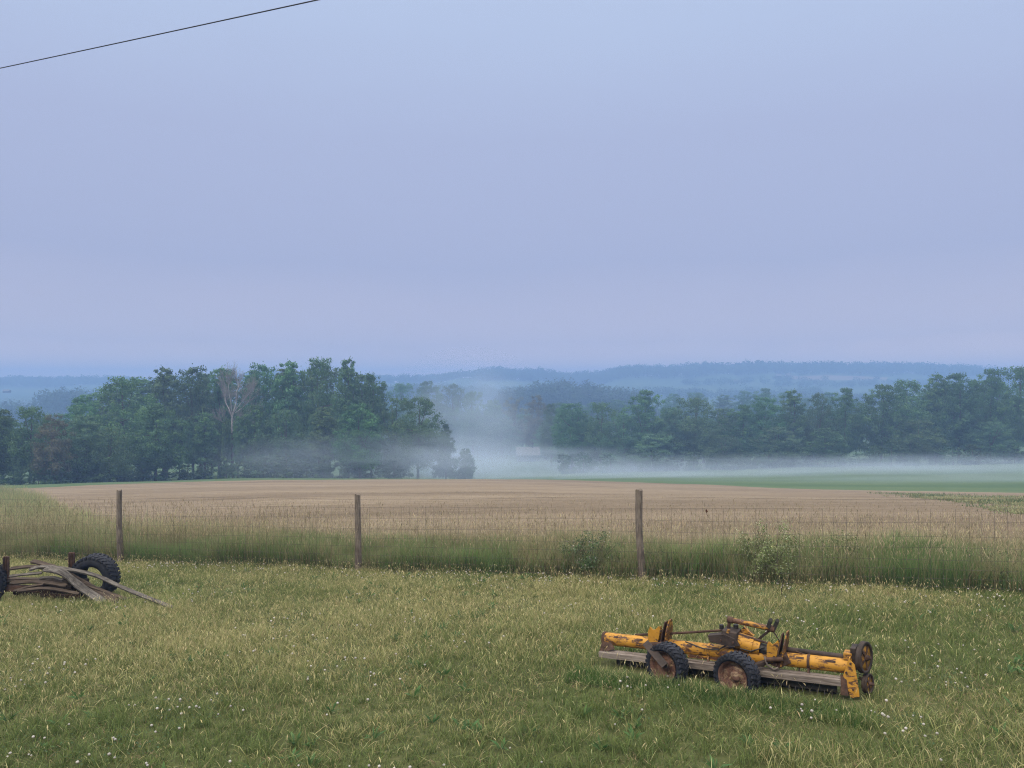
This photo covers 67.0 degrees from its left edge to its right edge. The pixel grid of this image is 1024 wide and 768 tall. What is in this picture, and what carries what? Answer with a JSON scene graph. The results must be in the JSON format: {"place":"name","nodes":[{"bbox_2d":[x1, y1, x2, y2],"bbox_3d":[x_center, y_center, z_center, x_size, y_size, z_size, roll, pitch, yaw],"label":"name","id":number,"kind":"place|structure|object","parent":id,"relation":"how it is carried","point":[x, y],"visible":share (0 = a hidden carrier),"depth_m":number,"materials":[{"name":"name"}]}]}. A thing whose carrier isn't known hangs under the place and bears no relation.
{"place":"outdoors","nodes":[
{"label":"outdoors","id":0,"kind":"place"},
{"bbox_2d":[0,0,317,68],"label":"overhead cable","id":1,"kind":"object","parent":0,"point":[167,32],"visible":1,"depth_m":16.15,"materials":[{"name":"black metal"}]},
{"bbox_2d":[0,490,1023,767],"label":"pasture","id":2,"kind":"structure","parent":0,"point":[606,664],"depth_m":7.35,"materials":[{"name":"plant"}]},
{"bbox_2d":[3,552,99,598],"bbox_3d":[-7.514,3.185,12.723,1.783,0.813,0.445,0,0,0],"label":"wagon frame","id":3,"kind":"object","parent":2,"relation":"on","point":[6,566],"visible":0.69,"depth_m":12.68,"materials":[{"name":"brown wood"}]},
{"bbox_2d":[42,566,105,603],"bbox_3d":[-6.946,3.160,12.308,1.176,0.167,0.188,25,4,9],"label":"plank","id":4,"kind":"object","parent":2,"relation":"on","point":[76,583],"visible":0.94,"depth_m":12.30,"materials":[{"name":"grey wood"}]},
{"bbox_2d":[70,553,120,598],"bbox_3d":[-6.887,3.188,12.770,0.750,0.750,0.270,0,5,4],"label":"tyre","id":5,"kind":"object","parent":2,"relation":"on","point":[105,565],"visible":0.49,"depth_m":12.64,"materials":[{"name":"black rubber"}]},
{"bbox_2d":[29,565,171,608],"bbox_3d":[-6.480,3.151,12.283,2.789,0.186,0.240,9,2,15],"label":"plank","id":6,"kind":"object","parent":2,"relation":"on","point":[114,583],"visible":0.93,"depth_m":12.33,"materials":[{"name":"grey wood"}]},
{"bbox_2d":[0,583,205,610],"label":"long grass tufts","id":7,"kind":"object","parent":2,"relation":"on","point":[139,601],"visible":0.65,"depth_m":12.21,"materials":[{"name":"green plant"}]},
{"bbox_2d":[0,484,287,540],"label":"meadow margin","id":8,"kind":"object","parent":2,"relation":"on","point":[22,496],"visible":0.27,"depth_m":26.96,"materials":[{"name":"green plant"}]},
{"bbox_2d":[0,489,1023,588],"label":"wire fence","id":9,"kind":"object","parent":2,"relation":"on","point":[639,531],"visible":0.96,"depth_m":13.73,"materials":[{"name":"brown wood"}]},
{"bbox_2d":[0,571,1023,767],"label":"broadleaf weeds","id":10,"kind":"object","parent":2,"relation":"on","point":[464,724],"visible":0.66,"depth_m":7.69,"materials":[{"name":"green plant"}]},
{"bbox_2d":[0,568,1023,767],"bbox_3d":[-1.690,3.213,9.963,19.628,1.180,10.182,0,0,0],"label":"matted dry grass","id":11,"kind":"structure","parent":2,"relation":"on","point":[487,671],"depth_m":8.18,"materials":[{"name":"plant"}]},
{"bbox_2d":[0,495,1023,592],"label":"tall seed stalks","id":12,"kind":"object","parent":2,"relation":"on","point":[453,532],"visible":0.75,"depth_m":14.67,"materials":[{"name":"beige plant"}]},
{"bbox_2d":[0,559,1023,767],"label":"clover","id":13,"kind":"object","parent":2,"relation":"on","point":[933,743],"depth_m":8.61,"materials":[{"name":"green plant"}]},
{"bbox_2d":[555,527,626,572],"bbox_3d":[1.439,2.905,13.446,1.392,0.882,1.065,0,0,0],"label":"leafy bush","id":14,"kind":"object","parent":2,"relation":"on","point":[587,558],"visible":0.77,"depth_m":13.28,"materials":[{"name":"green plant"}]},
{"bbox_2d":[562,646,885,730],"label":"long grass tufts","id":15,"kind":"object","parent":2,"relation":"on","point":[718,693],"visible":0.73,"depth_m":7.23,"materials":[{"name":"green plant"}]},
{"bbox_2d":[599,616,874,697],"bbox_3d":[2.055,2.664,7.642,2.721,0.719,0.737,-4,-2,31],"label":"farm implement","id":16,"kind":"object","parent":2,"relation":"on","point":[737,655],"visible":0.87,"depth_m":7.52,"materials":[{"name":"yellow paint"}]},
{"bbox_2d":[732,515,806,581],"bbox_3d":[4.206,2.663,12.469,1.267,1.098,1.069,0,0,0],"label":"leafy bush","id":17,"kind":"object","parent":2,"relation":"on","point":[764,550],"visible":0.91,"depth_m":12.34,"materials":[{"name":"leaves"},{"name":"grey brown bark"}]},
{"bbox_2d":[802,529,865,574],"bbox_3d":[5.197,2.743,12.517,0.981,0.866,0.952,0,0,25],"label":"leafy bush","id":18,"kind":"object","parent":2,"relation":"on","point":[839,546],"visible":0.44,"depth_m":12.43,"materials":[{"name":"green plant"}]},
{"bbox_2d":[0,523,1023,593],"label":"tall green grass","id":19,"kind":"structure","parent":0,"point":[706,564],"depth_m":13.54,"materials":[{"name":"green plant"}]},
{"bbox_2d":[0,459,1023,492],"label":"green field","id":20,"kind":"structure","parent":0,"point":[986,477],"depth_m":132.17,"materials":[{"name":"green plant"}]},
{"bbox_2d":[0,408,34,477],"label":"broadleaf tree","id":21,"kind":"object","parent":20,"relation":"on","point":[3,450],"visible":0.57,"depth_m":118.00,"materials":[{"name":"green plant"}]},
{"bbox_2d":[0,406,68,482],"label":"broadleaf tree","id":22,"kind":"object","parent":20,"relation":"on","point":[23,458],"visible":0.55,"depth_m":118.40,"materials":[{"name":"green plant"}]},
{"bbox_2d":[31,455,73,483],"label":"shrub","id":23,"kind":"object","parent":20,"relation":"on","point":[56,477],"visible":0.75,"depth_m":115.01,"materials":[{"name":"green plant"}]},
{"bbox_2d":[30,414,78,479],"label":"broadleaf tree","id":24,"kind":"object","parent":20,"relation":"on","point":[53,448],"visible":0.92,"depth_m":115.34,"materials":[{"name":"green plant"}]},
{"bbox_2d":[56,396,105,461],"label":"broadleaf tree","id":25,"kind":"object","parent":20,"relation":"on","point":[79,403],"visible":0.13,"depth_m":147.09,"materials":[{"name":"green plant"}]},
{"bbox_2d":[56,414,116,482],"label":"broadleaf tree","id":26,"kind":"object","parent":20,"relation":"on","point":[81,440],"visible":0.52,"depth_m":122.48,"materials":[{"name":"green plant"}]},
{"bbox_2d":[85,427,137,481],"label":"broadleaf tree","id":27,"kind":"object","parent":20,"relation":"on","point":[117,466],"visible":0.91,"depth_m":121.11,"materials":[{"name":"green plant"}]},
{"bbox_2d":[71,376,169,466],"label":"broadleaf tree","id":28,"kind":"object","parent":20,"relation":"on","point":[129,385],"visible":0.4,"depth_m":138.25,"materials":[{"name":"green plant"}]},
{"bbox_2d":[110,376,165,436],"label":"broadleaf tree","id":29,"kind":"object","parent":20,"relation":"on","point":[143,389],"visible":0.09,"depth_m":167.54,"materials":[{"name":"green plant"}]},
{"bbox_2d":[123,403,189,480],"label":"broadleaf tree","id":30,"kind":"object","parent":20,"relation":"on","point":[157,451],"visible":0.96,"depth_m":128.72,"materials":[{"name":"green plant"}]},
{"bbox_2d":[149,366,182,476],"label":"broadleaf tree","id":31,"kind":"object","parent":20,"relation":"on","point":[162,381],"visible":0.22,"depth_m":151.40,"materials":[{"name":"green plant"}]},
{"bbox_2d":[163,363,221,476],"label":"broadleaf tree","id":32,"kind":"object","parent":20,"relation":"on","point":[191,407],"visible":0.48,"depth_m":149.36,"materials":[{"name":"green plant"}]},
{"bbox_2d":[190,411,220,478],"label":"broadleaf tree","id":33,"kind":"object","parent":20,"relation":"on","point":[205,449],"visible":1,"depth_m":137.19,"materials":[{"name":"green plant"}]},
{"bbox_2d":[206,365,239,475],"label":"broadleaf tree","id":34,"kind":"object","parent":20,"relation":"on","point":[218,398],"visible":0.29,"depth_m":155.52,"materials":[{"name":"green plant"}]},
{"bbox_2d":[220,416,232,462],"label":"young tree","id":35,"kind":"object","parent":20,"relation":"on","point":[226,451],"visible":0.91,"depth_m":144.08,"materials":[{"name":"green plant"}]},
{"bbox_2d":[208,360,262,477],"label":"dead tree","id":36,"kind":"object","parent":20,"relation":"on","point":[237,392],"visible":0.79,"depth_m":145.63,"materials":[{"name":"grey plant"}]},
{"bbox_2d":[230,416,244,477],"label":"young tree","id":37,"kind":"object","parent":20,"relation":"on","point":[237,436],"visible":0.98,"depth_m":140.99,"materials":[{"name":"green plant"}]},
{"bbox_2d":[233,404,272,468],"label":"broadleaf tree","id":38,"kind":"object","parent":20,"relation":"on","point":[258,434],"visible":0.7,"depth_m":141.47,"materials":[{"name":"green plant"}]},
{"bbox_2d":[238,361,286,433],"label":"broadleaf tree","id":39,"kind":"object","parent":20,"relation":"on","point":[266,403],"visible":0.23,"depth_m":151.80,"materials":[{"name":"green plant"}]},
{"bbox_2d":[248,453,278,477],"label":"shrub","id":40,"kind":"object","parent":20,"relation":"on","point":[256,472],"visible":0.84,"depth_m":137.25,"materials":[{"name":"green plant"}]},
{"bbox_2d":[255,407,317,477],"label":"broadleaf tree","id":41,"kind":"object","parent":20,"relation":"on","point":[291,448],"visible":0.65,"depth_m":140.92,"materials":[{"name":"green plant"}]},
{"bbox_2d":[262,454,311,477],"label":"shrub","id":42,"kind":"object","parent":20,"relation":"on","point":[287,470],"visible":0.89,"depth_m":135.71,"materials":[{"name":"green plant"}]},
{"bbox_2d":[271,360,311,477],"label":"broadleaf tree","id":43,"kind":"object","parent":20,"relation":"on","point":[291,376],"visible":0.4,"depth_m":150.90,"materials":[{"name":"green plant"}]},
{"bbox_2d":[281,356,352,468],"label":"broadleaf tree","id":44,"kind":"object","parent":20,"relation":"on","point":[327,402],"visible":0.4,"depth_m":150.53,"materials":[{"name":"green plant"}]},
{"bbox_2d":[306,405,340,477],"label":"broadleaf tree","id":45,"kind":"object","parent":20,"relation":"on","point":[322,436],"visible":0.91,"depth_m":139.69,"materials":[{"name":"green plant"}]},
{"bbox_2d":[333,356,361,477],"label":"broadleaf tree","id":46,"kind":"object","parent":20,"relation":"on","point":[345,375],"visible":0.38,"depth_m":149.12,"materials":[{"name":"green plant"}]},
{"bbox_2d":[329,403,385,477],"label":"broadleaf tree","id":47,"kind":"object","parent":20,"relation":"on","point":[358,457],"visible":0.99,"depth_m":138.04,"materials":[{"name":"green plant"}]},
{"bbox_2d":[349,372,389,478],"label":"broadleaf tree","id":48,"kind":"object","parent":20,"relation":"on","point":[374,398],"visible":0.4,"depth_m":149.22,"materials":[{"name":"green plant"}]},
{"bbox_2d":[363,396,419,475],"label":"broadleaf tree","id":49,"kind":"object","parent":20,"relation":"on","point":[394,413],"visible":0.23,"depth_m":148.65,"materials":[{"name":"green plant"}]},
{"bbox_2d":[375,459,413,478],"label":"shrub","id":50,"kind":"object","parent":20,"relation":"on","point":[395,470],"visible":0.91,"depth_m":139.94,"materials":[{"name":"green plant"}]},
{"bbox_2d":[379,396,454,478],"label":"broadleaf tree","id":51,"kind":"object","parent":20,"relation":"on","point":[423,452],"visible":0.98,"depth_m":143.85,"materials":[{"name":"green plant"}]},
{"bbox_2d":[432,424,459,478],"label":"broadleaf tree","id":52,"kind":"object","parent":20,"relation":"on","point":[446,470],"visible":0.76,"depth_m":149.23,"materials":[{"name":"green plant"}]},
{"bbox_2d":[453,448,476,478],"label":"broadleaf tree","id":53,"kind":"object","parent":20,"relation":"on","point":[467,473],"visible":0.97,"depth_m":154.47,"materials":[{"name":"green plant"}]},
{"bbox_2d":[550,401,592,469],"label":"broadleaf tree","id":54,"kind":"object","parent":20,"relation":"on","point":[571,446],"visible":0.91,"depth_m":202.94,"materials":[{"name":"green plant"}]},
{"bbox_2d":[575,402,631,469],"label":"broadleaf tree","id":55,"kind":"object","parent":20,"relation":"on","point":[592,449],"visible":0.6,"depth_m":200.90,"materials":[{"name":"green plant"}]},
{"bbox_2d":[597,412,653,468],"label":"broadleaf tree","id":56,"kind":"object","parent":20,"relation":"on","point":[624,449],"visible":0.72,"depth_m":194.42,"materials":[{"name":"green plant"}]},
{"bbox_2d":[618,389,675,453],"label":"broadleaf tree","id":57,"kind":"object","parent":20,"relation":"on","point":[646,401],"visible":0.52,"depth_m":198.83,"materials":[{"name":"green plant"}]},
{"bbox_2d":[637,446,671,471],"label":"shrub","id":58,"kind":"object","parent":20,"relation":"on","point":[656,464],"visible":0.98,"depth_m":181.86,"materials":[{"name":"green plant"}]},
{"bbox_2d":[625,433,684,470],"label":"broadleaf tree","id":59,"kind":"object","parent":20,"relation":"on","point":[649,439],"visible":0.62,"depth_m":188.08,"materials":[{"name":"green plant"}]},
{"bbox_2d":[650,405,692,466],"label":"broadleaf tree","id":60,"kind":"object","parent":20,"relation":"on","point":[672,425],"visible":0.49,"depth_m":194.28,"materials":[{"name":"green plant"}]},
{"bbox_2d":[652,397,725,466],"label":"broadleaf tree","id":61,"kind":"object","parent":20,"relation":"on","point":[691,428],"visible":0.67,"depth_m":193.40,"materials":[{"name":"green plant"}]},
{"bbox_2d":[695,407,745,462],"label":"broadleaf tree","id":62,"kind":"object","parent":20,"relation":"on","point":[714,413],"visible":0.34,"depth_m":189.93,"materials":[{"name":"green plant"}]},
{"bbox_2d":[701,434,748,467],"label":"broadleaf tree","id":63,"kind":"object","parent":20,"relation":"on","point":[714,454],"visible":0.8,"depth_m":182.82,"materials":[{"name":"green plant"}]},
{"bbox_2d":[715,404,764,459],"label":"broadleaf tree","id":64,"kind":"object","parent":20,"relation":"on","point":[742,417],"visible":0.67,"depth_m":188.39,"materials":[{"name":"green plant"}]},
{"bbox_2d":[744,396,787,458],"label":"broadleaf tree","id":65,"kind":"object","parent":20,"relation":"on","point":[759,406],"visible":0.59,"depth_m":186.37,"materials":[{"name":"green plant"}]},
{"bbox_2d":[755,447,784,467],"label":"shrub","id":66,"kind":"object","parent":20,"relation":"on","point":[767,461],"visible":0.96,"depth_m":173.33,"materials":[{"name":"green plant"}]},
{"bbox_2d":[749,426,809,467],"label":"broadleaf tree","id":67,"kind":"object","parent":20,"relation":"on","point":[780,431],"visible":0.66,"depth_m":178.07,"materials":[{"name":"green plant"}]},
{"bbox_2d":[776,388,809,453],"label":"broadleaf tree","id":68,"kind":"object","parent":20,"relation":"on","point":[797,428],"visible":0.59,"depth_m":185.80,"materials":[{"name":"green plant"}]},
{"bbox_2d":[800,393,838,464],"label":"broadleaf tree","id":69,"kind":"object","parent":20,"relation":"on","point":[816,424],"visible":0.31,"depth_m":185.14,"materials":[{"name":"green plant"}]},
{"bbox_2d":[803,428,849,462],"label":"broadleaf tree","id":70,"kind":"object","parent":20,"relation":"on","point":[820,444],"visible":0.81,"depth_m":176.05,"materials":[{"name":"green plant"}]},
{"bbox_2d":[819,387,865,455],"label":"broadleaf tree","id":71,"kind":"object","parent":20,"relation":"on","point":[850,431],"visible":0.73,"depth_m":183.71,"materials":[{"name":"green plant"}]},
{"bbox_2d":[846,383,913,460],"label":"broadleaf tree","id":72,"kind":"object","parent":20,"relation":"on","point":[875,438],"visible":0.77,"depth_m":180.21,"materials":[{"name":"green plant"}]},
{"bbox_2d":[880,379,935,450],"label":"broadleaf tree","id":73,"kind":"object","parent":20,"relation":"on","point":[904,394],"visible":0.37,"depth_m":181.61,"materials":[{"name":"green plant"}]},
{"bbox_2d":[896,439,922,465],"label":"shrub","id":74,"kind":"object","parent":20,"relation":"on","point":[911,461],"visible":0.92,"depth_m":169.71,"materials":[{"name":"green plant"}]},
{"bbox_2d":[889,419,952,464],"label":"broadleaf tree","id":75,"kind":"object","parent":20,"relation":"on","point":[925,450],"visible":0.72,"depth_m":173.58,"materials":[{"name":"green plant"}]},
{"bbox_2d":[918,372,954,462],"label":"broadleaf tree","id":76,"kind":"object","parent":20,"relation":"on","point":[936,405],"visible":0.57,"depth_m":181.13,"materials":[{"name":"green plant"}]},
{"bbox_2d":[930,370,984,462],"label":"broadleaf tree","id":77,"kind":"object","parent":20,"relation":"on","point":[958,426],"visible":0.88,"depth_m":177.96,"materials":[{"name":"green plant"}]},
{"bbox_2d":[937,445,977,465],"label":"shrub","id":78,"kind":"object","parent":20,"relation":"on","point":[968,456],"visible":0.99,"depth_m":167.46,"materials":[{"name":"green plant"}]},
{"bbox_2d":[961,368,1018,449],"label":"broadleaf tree","id":79,"kind":"object","parent":20,"relation":"on","point":[993,379],"visible":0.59,"depth_m":178.50,"materials":[{"name":"green plant"}]},
{"bbox_2d":[957,421,1023,461],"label":"broadleaf tree","id":80,"kind":"object","parent":20,"relation":"on","point":[989,444],"visible":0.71,"depth_m":172.63,"materials":[{"name":"green plant"}]},
{"bbox_2d":[968,365,1023,461],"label":"broadleaf tree","id":81,"kind":"object","parent":20,"relation":"on","point":[1018,398],"visible":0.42,"depth_m":178.01,"materials":[{"name":"green plant"}]},
{"bbox_2d":[0,372,1023,435],"bbox_3d":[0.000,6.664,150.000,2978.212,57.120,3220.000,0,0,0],"label":"hills","id":82,"kind":"structure","parent":0,"point":[20,392],"depth_m":1175.31,"materials":[{"name":"green plant"}]},
{"bbox_2d":[0,384,214,424],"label":"wood","id":83,"kind":"object","parent":82,"relation":"on","point":[57,401],"visible":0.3,"depth_m":573.45,"materials":[{"name":"green plant"}]},
{"bbox_2d":[0,369,504,387],"bbox_3d":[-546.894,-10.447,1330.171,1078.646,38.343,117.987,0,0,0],"label":"wood","id":84,"kind":"object","parent":82,"relation":"on","point":[49,381],"visible":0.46,"depth_m":1295.01,"materials":[{"name":"green plant"}]},
{"bbox_2d":[367,381,535,405],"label":"wood","id":85,"kind":"object","parent":82,"relation":"on","point":[488,393],"visible":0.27,"depth_m":827.04,"materials":[{"name":"green plant"}]},
{"bbox_2d":[394,377,660,430],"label":"wood","id":86,"kind":"object","parent":82,"relation":"on","point":[564,391],"visible":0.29,"depth_m":569.61,"materials":[{"name":"green plant"}]},
{"bbox_2d":[475,359,1023,386],"bbox_3d":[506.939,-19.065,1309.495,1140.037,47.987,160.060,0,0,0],"label":"wood","id":87,"kind":"object","parent":82,"relation":"on","point":[696,369],"visible":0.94,"depth_m":1257.40,"materials":[{"name":"green plant"}]},
{"bbox_2d":[607,375,1022,406],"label":"wood","id":88,"kind":"object","parent":82,"relation":"on","point":[779,380],"visible":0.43,"depth_m":1097.54,"materials":[{"name":"green plant"}]},
{"bbox_2d":[0,0,1023,384],"label":"sky","id":89,"kind":"structure","parent":0,"point":[394,187],"materials":[{"name":"blue"}]},
{"bbox_2d":[2,479,1023,545],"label":"crop field","id":90,"kind":"structure","parent":0,"point":[247,489],"depth_m":36.32,"materials":[{"name":"plant"}]},
{"bbox_2d":[869,491,1023,514],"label":"field weeds","id":91,"kind":"object","parent":90,"relation":"on","point":[1008,500],"visible":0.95,"depth_m":38.23,"materials":[{"name":"green plant"}]},
{"bbox_2d":[7,437,1023,473],"bbox_3d":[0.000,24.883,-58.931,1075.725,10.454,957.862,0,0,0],"label":"valley floor","id":92,"kind":"structure","parent":0,"point":[484,464],"depth_m":245.46,"materials":[{"name":"green plant"}]},
{"bbox_2d":[383,382,427,436],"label":"broadleaf tree","id":93,"kind":"object","parent":92,"relation":"on","point":[402,386],"visible":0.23,"depth_m":328.26,"materials":[{"name":"green plant"}]},
{"bbox_2d":[413,381,444,420],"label":"broadleaf tree","id":94,"kind":"object","parent":92,"relation":"on","point":[424,390],"visible":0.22,"depth_m":332.69,"materials":[{"name":"green plant"}]},
{"bbox_2d":[414,403,462,450],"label":"broadleaf tree","id":95,"kind":"object","parent":92,"relation":"on","point":[441,410],"visible":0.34,"depth_m":307.99,"materials":[{"name":"green plant"}]},
{"bbox_2d":[427,383,470,444],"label":"broadleaf tree","id":96,"kind":"object","parent":92,"relation":"on","point":[460,398],"visible":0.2,"depth_m":328.54,"materials":[{"name":"green plant"}]},
{"bbox_2d":[454,390,496,456],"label":"broadleaf tree","id":97,"kind":"object","parent":92,"relation":"on","point":[470,431],"visible":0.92,"depth_m":288.48,"materials":[{"name":"green plant"}]},
{"bbox_2d":[481,418,524,457],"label":"broadleaf tree","id":98,"kind":"object","parent":92,"relation":"on","point":[502,442],"visible":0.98,"depth_m":282.89,"materials":[{"name":"green plant"}]},
{"bbox_2d":[501,396,532,445],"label":"broadleaf tree","id":99,"kind":"object","parent":92,"relation":"on","point":[510,412],"visible":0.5,"depth_m":308.88,"materials":[{"name":"green plant"}]},
{"bbox_2d":[522,394,553,446],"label":"broadleaf tree","id":100,"kind":"object","parent":92,"relation":"on","point":[532,422],"visible":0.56,"depth_m":298.53,"materials":[{"name":"green plant"}]},
{"bbox_2d":[538,403,560,464],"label":"broadleaf tree","id":101,"kind":"object","parent":92,"relation":"on","point":[546,439],"visible":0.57,"depth_m":244.45,"materials":[{"name":"green plant"}]},
{"bbox_2d":[515,443,539,461],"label":"house","id":102,"kind":"structure","parent":0,"point":[527,454],"depth_m":266.07,"materials":[{"name":"metal"}]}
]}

